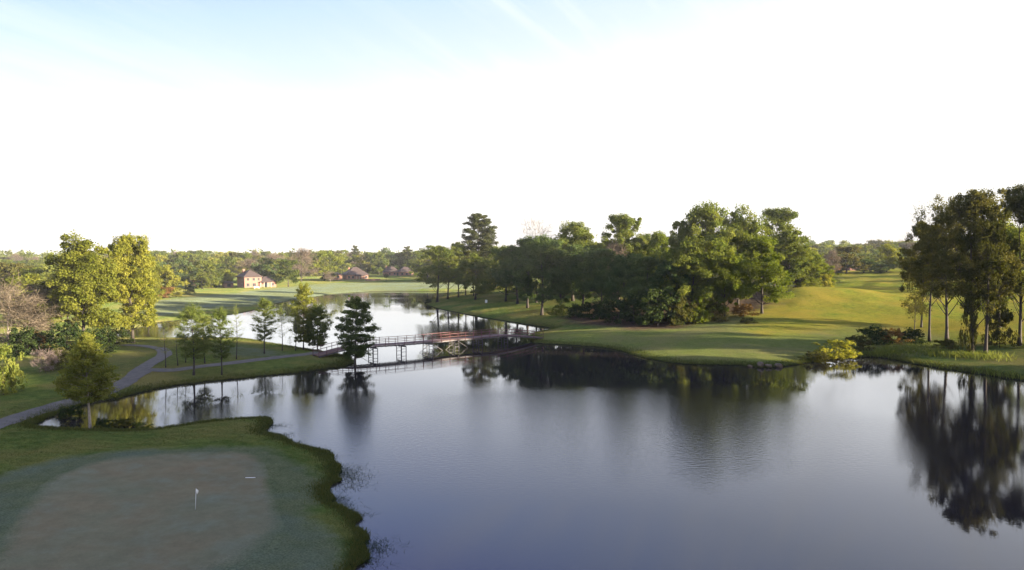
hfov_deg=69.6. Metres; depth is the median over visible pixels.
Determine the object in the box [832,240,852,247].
leafy tree
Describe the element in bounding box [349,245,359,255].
pine tree
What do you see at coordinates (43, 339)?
bush
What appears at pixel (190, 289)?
shrub
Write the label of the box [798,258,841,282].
oak tree
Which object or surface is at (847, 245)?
leafy tree
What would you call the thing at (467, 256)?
oak tree
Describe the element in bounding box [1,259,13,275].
leafy tree
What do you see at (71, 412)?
bush
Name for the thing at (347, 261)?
leafy tree
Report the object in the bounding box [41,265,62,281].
leafy tree
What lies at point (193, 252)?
leafy tree
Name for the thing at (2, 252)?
distant wood
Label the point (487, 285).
oak tree
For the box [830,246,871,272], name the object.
leafy tree
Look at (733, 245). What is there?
oak tree
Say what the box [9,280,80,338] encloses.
leafy tree
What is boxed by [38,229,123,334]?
cottonwood tree
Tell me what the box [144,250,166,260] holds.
leafy tree
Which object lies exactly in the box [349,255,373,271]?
leafy tree
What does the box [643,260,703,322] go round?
oak tree
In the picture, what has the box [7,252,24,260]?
bare tree
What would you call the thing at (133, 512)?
putting green
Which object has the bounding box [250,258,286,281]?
leafy tree
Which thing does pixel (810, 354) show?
bush
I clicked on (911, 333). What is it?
bush
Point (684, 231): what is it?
oak tree
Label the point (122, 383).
cart path
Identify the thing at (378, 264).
leafy tree
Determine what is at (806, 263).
oak tree
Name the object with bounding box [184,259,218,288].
leafy tree
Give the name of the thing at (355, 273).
brick house
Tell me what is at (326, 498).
bank grass
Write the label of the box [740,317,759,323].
bush
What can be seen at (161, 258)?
leafy tree
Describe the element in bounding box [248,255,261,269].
leafy tree
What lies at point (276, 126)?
sky
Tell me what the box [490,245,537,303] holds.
oak tree
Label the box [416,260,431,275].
leafy tree
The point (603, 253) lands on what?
oak tree
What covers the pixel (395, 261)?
leafy tree
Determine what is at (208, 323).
cypress tree
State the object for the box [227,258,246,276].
leafy tree
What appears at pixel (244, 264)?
bare tree
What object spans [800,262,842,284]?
oak tree
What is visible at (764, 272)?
oak tree
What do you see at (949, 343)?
bush
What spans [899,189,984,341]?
tall tree
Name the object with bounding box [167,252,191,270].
leafy tree
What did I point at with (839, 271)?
leafy tree
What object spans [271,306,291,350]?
cypress tree
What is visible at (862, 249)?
leafy tree
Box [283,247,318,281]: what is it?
bare tree
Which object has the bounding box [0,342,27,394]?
bush
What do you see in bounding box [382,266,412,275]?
brick house
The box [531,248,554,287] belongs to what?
oak tree
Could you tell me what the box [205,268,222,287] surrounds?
leafy tree
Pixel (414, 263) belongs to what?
leafy tree
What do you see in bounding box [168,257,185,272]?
leafy tree
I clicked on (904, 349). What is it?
marsh plants
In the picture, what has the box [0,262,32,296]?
leafy tree
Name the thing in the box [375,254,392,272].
leafy tree
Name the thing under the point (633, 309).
bush
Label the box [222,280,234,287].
pool house
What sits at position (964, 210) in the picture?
tall tree
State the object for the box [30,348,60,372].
plume shrub
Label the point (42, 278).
leafy tree
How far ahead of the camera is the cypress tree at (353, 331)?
108.72 m
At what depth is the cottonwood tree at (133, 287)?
128.55 m
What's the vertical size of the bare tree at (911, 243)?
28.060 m
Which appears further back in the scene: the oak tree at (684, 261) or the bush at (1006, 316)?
the oak tree at (684, 261)
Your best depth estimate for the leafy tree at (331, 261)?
500.73 m
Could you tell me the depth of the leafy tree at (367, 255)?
558.58 m
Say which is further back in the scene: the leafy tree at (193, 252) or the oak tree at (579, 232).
the leafy tree at (193, 252)
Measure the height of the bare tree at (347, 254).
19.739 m
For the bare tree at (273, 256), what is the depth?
494.69 m
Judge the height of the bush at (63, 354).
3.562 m
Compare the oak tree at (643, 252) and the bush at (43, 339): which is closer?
the bush at (43, 339)
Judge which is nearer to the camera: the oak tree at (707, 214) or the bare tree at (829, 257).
the oak tree at (707, 214)
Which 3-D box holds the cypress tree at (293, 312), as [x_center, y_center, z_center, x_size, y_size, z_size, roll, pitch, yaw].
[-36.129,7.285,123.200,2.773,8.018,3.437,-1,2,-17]
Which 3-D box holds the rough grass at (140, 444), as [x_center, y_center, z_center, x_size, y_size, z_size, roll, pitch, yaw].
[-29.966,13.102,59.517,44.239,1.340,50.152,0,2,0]
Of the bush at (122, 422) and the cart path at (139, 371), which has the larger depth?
the cart path at (139, 371)
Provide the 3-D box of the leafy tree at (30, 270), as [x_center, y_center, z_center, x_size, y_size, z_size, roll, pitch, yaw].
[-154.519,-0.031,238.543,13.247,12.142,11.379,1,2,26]
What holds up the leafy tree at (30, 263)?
on the ground at (804, 320)
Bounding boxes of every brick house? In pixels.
[235,269,275,287]
[333,267,368,279]
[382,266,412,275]
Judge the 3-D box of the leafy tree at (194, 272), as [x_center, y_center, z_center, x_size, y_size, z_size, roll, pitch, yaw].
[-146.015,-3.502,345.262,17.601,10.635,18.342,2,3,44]
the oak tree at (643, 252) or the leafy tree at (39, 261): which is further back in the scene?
the leafy tree at (39, 261)
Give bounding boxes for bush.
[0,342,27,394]
[1,325,46,356]
[18,331,50,353]
[42,321,96,353]
[43,347,71,370]
[55,405,86,419]
[66,325,119,352]
[92,417,113,428]
[104,327,135,344]
[111,416,136,427]
[132,422,153,428]
[544,304,566,315]
[564,303,592,317]
[576,301,606,319]
[596,298,633,322]
[613,293,655,324]
[633,287,684,325]
[661,296,698,325]
[678,293,713,322]
[698,302,728,321]
[731,303,760,316]
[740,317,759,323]
[793,282,821,287]
[798,351,830,362]
[812,338,862,358]
[819,273,835,286]
[839,334,876,350]
[855,324,892,344]
[877,327,911,344]
[893,327,930,344]
[928,338,958,348]
[980,302,1019,347]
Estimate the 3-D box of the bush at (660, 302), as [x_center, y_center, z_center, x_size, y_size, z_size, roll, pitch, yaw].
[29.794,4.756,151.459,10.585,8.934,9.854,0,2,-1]
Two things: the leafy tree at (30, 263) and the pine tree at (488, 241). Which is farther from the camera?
the leafy tree at (30, 263)
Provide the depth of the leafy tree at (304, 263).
505.36 m
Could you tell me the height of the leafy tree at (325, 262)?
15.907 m
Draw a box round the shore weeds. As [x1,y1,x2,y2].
[250,421,409,567]
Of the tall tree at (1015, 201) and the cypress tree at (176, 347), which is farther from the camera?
the tall tree at (1015, 201)
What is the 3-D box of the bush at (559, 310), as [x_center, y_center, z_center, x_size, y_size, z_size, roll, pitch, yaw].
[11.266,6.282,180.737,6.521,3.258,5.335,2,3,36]
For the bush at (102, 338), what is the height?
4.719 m
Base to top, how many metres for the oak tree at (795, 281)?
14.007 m
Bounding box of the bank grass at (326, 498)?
[4,320,1023,569]
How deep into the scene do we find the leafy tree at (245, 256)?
513.69 m
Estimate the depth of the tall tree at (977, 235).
110.72 m
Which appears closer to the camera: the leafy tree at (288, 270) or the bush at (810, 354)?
the bush at (810, 354)
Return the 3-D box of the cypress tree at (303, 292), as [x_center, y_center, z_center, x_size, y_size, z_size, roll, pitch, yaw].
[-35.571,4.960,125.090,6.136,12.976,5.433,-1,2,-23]
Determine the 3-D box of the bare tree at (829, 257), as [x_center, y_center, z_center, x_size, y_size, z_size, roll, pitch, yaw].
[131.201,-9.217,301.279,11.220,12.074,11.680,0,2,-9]
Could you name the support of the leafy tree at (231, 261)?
on the ground at (804, 320)
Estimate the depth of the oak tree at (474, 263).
237.50 m
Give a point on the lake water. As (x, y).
(493, 452)
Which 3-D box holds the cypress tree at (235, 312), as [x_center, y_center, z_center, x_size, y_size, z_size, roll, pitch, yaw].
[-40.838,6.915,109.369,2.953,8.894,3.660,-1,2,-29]
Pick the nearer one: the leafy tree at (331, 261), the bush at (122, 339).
the bush at (122, 339)
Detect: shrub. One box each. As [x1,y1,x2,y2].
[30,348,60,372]
[155,286,175,297]
[170,287,184,297]
[183,285,195,293]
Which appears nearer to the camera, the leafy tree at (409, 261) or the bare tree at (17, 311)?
the bare tree at (17, 311)
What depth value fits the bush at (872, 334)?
125.70 m
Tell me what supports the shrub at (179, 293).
on the ground at (804, 320)
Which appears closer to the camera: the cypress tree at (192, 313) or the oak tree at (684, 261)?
the cypress tree at (192, 313)
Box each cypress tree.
[47,326,125,427]
[154,322,176,367]
[167,330,184,365]
[170,299,213,374]
[188,313,214,363]
[202,305,236,374]
[231,304,243,358]
[250,295,281,353]
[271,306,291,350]
[287,279,317,349]
[289,308,302,350]
[302,304,333,350]
[327,289,381,365]
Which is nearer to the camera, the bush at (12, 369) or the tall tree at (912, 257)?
the bush at (12, 369)
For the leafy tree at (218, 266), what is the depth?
351.51 m
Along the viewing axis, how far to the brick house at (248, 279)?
349.85 m
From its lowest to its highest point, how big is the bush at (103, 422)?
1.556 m
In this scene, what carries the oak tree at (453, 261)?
on the ground at (804, 320)
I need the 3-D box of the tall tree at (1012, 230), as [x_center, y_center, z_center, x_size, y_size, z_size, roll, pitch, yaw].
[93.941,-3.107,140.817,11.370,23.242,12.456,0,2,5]
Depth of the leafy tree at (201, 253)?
522.67 m
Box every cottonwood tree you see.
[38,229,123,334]
[98,232,158,342]
[136,256,167,302]
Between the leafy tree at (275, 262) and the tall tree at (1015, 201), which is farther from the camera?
the leafy tree at (275, 262)
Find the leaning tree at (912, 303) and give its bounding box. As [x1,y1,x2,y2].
[898,290,934,328]
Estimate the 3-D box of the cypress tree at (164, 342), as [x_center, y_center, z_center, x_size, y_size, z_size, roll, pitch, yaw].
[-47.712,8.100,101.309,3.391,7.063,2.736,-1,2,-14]
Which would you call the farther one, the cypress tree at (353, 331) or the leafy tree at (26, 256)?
the leafy tree at (26, 256)
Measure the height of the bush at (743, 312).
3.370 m
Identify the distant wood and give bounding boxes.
[0,248,969,262]
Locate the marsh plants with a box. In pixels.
[785,341,1023,379]
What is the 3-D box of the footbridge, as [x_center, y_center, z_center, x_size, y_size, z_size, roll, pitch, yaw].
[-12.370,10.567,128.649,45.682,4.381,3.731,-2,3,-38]
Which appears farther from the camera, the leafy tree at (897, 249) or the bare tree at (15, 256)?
the bare tree at (15, 256)
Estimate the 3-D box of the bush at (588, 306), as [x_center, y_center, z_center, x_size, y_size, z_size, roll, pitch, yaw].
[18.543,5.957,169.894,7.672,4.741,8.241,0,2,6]
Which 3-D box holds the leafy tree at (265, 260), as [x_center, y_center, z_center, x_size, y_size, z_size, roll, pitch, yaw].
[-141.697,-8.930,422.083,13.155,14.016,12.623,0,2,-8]
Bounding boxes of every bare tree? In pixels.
[0,271,68,347]
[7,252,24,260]
[230,258,259,275]
[262,252,284,269]
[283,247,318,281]
[322,271,337,281]
[345,250,357,263]
[509,213,555,302]
[822,248,845,271]
[896,241,913,248]
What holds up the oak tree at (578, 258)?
on the ground at (804, 320)
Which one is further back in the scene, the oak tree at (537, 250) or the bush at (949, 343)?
the oak tree at (537, 250)
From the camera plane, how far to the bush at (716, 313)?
152.90 m
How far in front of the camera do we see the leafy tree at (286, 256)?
525.36 m
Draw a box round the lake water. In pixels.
[35,290,1023,569]
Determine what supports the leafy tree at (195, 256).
on the ground at (804, 320)
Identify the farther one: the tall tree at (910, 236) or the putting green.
the tall tree at (910, 236)
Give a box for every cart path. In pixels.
[0,351,320,428]
[123,344,171,378]
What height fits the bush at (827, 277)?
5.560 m
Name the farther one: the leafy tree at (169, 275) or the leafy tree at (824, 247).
the leafy tree at (824, 247)
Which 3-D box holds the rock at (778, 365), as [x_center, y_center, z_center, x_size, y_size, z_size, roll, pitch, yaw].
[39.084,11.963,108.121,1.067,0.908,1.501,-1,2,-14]
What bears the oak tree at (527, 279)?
on the ground at (804, 320)
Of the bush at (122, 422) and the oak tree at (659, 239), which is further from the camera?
the oak tree at (659, 239)
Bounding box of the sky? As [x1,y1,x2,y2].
[0,0,1023,256]
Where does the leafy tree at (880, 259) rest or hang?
on the ground at (804, 320)
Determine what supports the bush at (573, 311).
on the ground at (804, 320)
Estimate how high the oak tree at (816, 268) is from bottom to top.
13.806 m
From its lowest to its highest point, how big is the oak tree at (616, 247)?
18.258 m
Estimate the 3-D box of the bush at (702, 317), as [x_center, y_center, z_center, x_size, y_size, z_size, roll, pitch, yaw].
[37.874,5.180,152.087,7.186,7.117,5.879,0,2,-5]
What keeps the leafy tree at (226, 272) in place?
on the ground at (804, 320)
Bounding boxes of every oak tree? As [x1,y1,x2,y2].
[413,245,465,301]
[432,246,467,298]
[445,242,471,297]
[450,253,492,299]
[458,250,484,295]
[476,244,535,301]
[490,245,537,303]
[496,238,547,307]
[502,234,576,314]
[530,249,589,304]
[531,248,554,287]
[551,220,605,300]
[560,243,606,303]
[564,248,622,305]
[592,212,659,299]
[594,253,651,305]
[595,238,629,307]
[611,255,667,313]
[635,235,663,269]
[636,230,675,290]
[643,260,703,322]
[649,200,751,316]
[659,223,704,299]
[660,243,719,322]
[698,247,755,320]
[701,202,772,311]
[702,232,749,276]
[737,234,795,313]
[746,207,812,285]
[772,233,826,287]
[779,248,823,286]
[780,251,821,286]
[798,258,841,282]
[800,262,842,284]
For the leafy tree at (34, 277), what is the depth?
158.63 m
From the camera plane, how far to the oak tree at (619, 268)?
166.19 m
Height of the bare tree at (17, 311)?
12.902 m
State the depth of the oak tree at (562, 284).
183.55 m
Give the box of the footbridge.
[313,328,542,357]
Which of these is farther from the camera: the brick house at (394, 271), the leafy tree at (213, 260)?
the brick house at (394, 271)
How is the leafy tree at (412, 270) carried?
on the ground at (804, 320)
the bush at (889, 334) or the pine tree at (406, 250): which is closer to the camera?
the bush at (889, 334)
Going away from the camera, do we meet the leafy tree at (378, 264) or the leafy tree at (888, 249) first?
the leafy tree at (888, 249)
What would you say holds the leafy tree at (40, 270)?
on the ground at (804, 320)
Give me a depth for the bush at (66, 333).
110.52 m
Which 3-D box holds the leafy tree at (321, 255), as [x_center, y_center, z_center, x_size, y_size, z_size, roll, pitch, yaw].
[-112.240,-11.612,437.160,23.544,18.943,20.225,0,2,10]
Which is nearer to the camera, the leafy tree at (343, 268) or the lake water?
the lake water
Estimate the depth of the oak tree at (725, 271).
151.93 m
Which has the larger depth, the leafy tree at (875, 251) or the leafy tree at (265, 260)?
the leafy tree at (875, 251)
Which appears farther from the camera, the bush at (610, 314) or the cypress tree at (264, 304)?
the bush at (610, 314)
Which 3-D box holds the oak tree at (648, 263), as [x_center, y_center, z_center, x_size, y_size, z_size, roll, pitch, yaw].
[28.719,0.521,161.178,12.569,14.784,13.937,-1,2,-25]
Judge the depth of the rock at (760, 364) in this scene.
107.75 m
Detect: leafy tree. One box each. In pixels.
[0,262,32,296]
[0,274,43,322]
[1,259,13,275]
[7,265,33,276]
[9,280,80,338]
[14,272,53,299]
[15,267,51,296]
[19,253,32,261]
[21,260,40,266]
[34,259,44,263]
[34,265,54,279]
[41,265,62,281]
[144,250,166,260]
[155,254,170,276]
[156,264,189,294]
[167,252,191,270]
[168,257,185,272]
[174,259,202,280]
[179,267,222,288]
[183,254,206,266]
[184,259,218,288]
[187,250,202,260]
[196,251,215,259]
[204,263,227,286]
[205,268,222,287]
[208,259,226,273]
[214,251,229,266]
[217,256,236,278]
[219,269,236,281]
[220,252,242,271]
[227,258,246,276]
[234,253,252,270]
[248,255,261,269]
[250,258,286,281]
[253,257,272,276]
[257,251,277,262]
[265,259,289,279]
[273,259,299,286]
[280,252,292,258]
[293,257,310,274]
[302,249,343,280]
[315,255,335,275]
[321,257,340,272]
[332,253,354,273]
[343,254,360,268]
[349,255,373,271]
[359,251,377,272]
[367,252,389,274]
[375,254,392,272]
[380,247,397,268]
[389,253,413,269]
[402,251,424,271]
[404,262,422,276]
[410,253,432,278]
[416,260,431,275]
[417,258,435,277]
[816,245,833,251]
[821,240,834,249]
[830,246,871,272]
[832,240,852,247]
[835,264,852,272]
[841,243,855,253]
[850,258,877,272]
[853,243,876,253]
[856,245,872,257]
[858,253,874,265]
[866,239,882,243]
[866,243,903,271]
[870,249,883,260]
[870,252,895,263]
[873,262,894,272]
[885,243,912,267]
[891,241,914,248]
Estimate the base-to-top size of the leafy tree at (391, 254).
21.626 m
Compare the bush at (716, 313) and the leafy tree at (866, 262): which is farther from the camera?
the leafy tree at (866, 262)
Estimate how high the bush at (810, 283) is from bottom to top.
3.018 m
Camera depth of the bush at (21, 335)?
109.82 m
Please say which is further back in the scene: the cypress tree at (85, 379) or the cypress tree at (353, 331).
the cypress tree at (353, 331)
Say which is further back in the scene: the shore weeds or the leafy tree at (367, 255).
the leafy tree at (367, 255)
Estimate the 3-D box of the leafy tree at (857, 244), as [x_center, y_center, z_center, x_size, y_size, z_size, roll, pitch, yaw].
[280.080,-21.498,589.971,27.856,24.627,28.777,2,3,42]
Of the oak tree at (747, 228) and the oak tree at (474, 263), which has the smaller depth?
the oak tree at (747, 228)
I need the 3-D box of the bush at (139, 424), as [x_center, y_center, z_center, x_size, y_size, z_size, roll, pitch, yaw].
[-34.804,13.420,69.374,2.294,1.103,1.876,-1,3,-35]
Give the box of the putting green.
[0,451,283,569]
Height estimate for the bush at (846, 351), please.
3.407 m
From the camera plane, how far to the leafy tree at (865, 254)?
436.64 m
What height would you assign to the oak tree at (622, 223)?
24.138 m
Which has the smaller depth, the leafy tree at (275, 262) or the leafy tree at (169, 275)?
the leafy tree at (169, 275)
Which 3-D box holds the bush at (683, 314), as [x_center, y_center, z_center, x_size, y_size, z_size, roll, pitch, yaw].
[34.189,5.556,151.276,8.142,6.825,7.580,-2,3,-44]
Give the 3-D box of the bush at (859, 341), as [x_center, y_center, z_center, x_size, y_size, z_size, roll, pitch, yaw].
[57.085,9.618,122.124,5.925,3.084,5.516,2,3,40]
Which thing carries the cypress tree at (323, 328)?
on the ground at (804, 320)
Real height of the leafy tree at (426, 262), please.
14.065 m
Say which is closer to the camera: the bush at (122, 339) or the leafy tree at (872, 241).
the bush at (122, 339)
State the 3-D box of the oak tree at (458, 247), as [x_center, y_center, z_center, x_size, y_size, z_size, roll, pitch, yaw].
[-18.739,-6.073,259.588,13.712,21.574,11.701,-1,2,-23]
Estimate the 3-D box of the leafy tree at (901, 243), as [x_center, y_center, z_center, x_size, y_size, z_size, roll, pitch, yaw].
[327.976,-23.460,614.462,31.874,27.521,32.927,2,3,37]
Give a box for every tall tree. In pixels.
[892,189,966,341]
[897,219,953,326]
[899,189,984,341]
[916,179,1023,354]
[954,188,1023,354]
[975,210,1023,327]
[977,179,1023,345]
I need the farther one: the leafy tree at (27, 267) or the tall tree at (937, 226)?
the leafy tree at (27, 267)
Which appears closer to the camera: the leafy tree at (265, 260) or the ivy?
the ivy
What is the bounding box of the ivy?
[957,289,980,351]
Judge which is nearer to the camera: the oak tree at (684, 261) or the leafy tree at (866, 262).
the oak tree at (684, 261)
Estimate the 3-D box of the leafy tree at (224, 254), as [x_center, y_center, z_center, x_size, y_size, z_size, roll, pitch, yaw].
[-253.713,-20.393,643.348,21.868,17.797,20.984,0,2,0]
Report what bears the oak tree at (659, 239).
on the ground at (804, 320)
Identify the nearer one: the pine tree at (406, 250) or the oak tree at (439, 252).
the oak tree at (439, 252)
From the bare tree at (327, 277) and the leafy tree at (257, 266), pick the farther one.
the bare tree at (327, 277)
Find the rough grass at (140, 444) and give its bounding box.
[0,393,353,567]
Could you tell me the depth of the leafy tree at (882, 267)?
308.74 m
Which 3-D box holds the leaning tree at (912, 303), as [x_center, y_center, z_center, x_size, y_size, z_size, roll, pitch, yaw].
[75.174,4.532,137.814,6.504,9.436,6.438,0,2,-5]
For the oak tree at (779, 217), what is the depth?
203.19 m
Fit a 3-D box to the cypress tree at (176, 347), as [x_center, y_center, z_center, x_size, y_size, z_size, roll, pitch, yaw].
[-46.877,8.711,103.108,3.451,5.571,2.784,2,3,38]
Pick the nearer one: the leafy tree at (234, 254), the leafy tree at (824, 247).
the leafy tree at (234, 254)
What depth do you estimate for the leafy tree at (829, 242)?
724.89 m
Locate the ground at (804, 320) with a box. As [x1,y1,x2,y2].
[0,266,1023,569]
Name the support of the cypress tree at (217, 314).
on the ground at (804, 320)
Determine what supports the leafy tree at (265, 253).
on the ground at (804, 320)
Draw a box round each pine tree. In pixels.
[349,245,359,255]
[400,246,414,265]
[460,213,498,294]
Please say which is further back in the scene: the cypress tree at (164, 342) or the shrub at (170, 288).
the shrub at (170, 288)
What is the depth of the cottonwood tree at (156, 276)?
203.58 m
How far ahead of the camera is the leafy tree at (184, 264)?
371.23 m
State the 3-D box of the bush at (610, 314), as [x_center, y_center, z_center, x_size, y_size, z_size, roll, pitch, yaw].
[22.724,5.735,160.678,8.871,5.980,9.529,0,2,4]
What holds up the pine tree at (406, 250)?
on the ground at (804, 320)
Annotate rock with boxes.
[757,361,763,366]
[774,363,782,367]
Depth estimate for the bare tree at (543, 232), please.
210.81 m

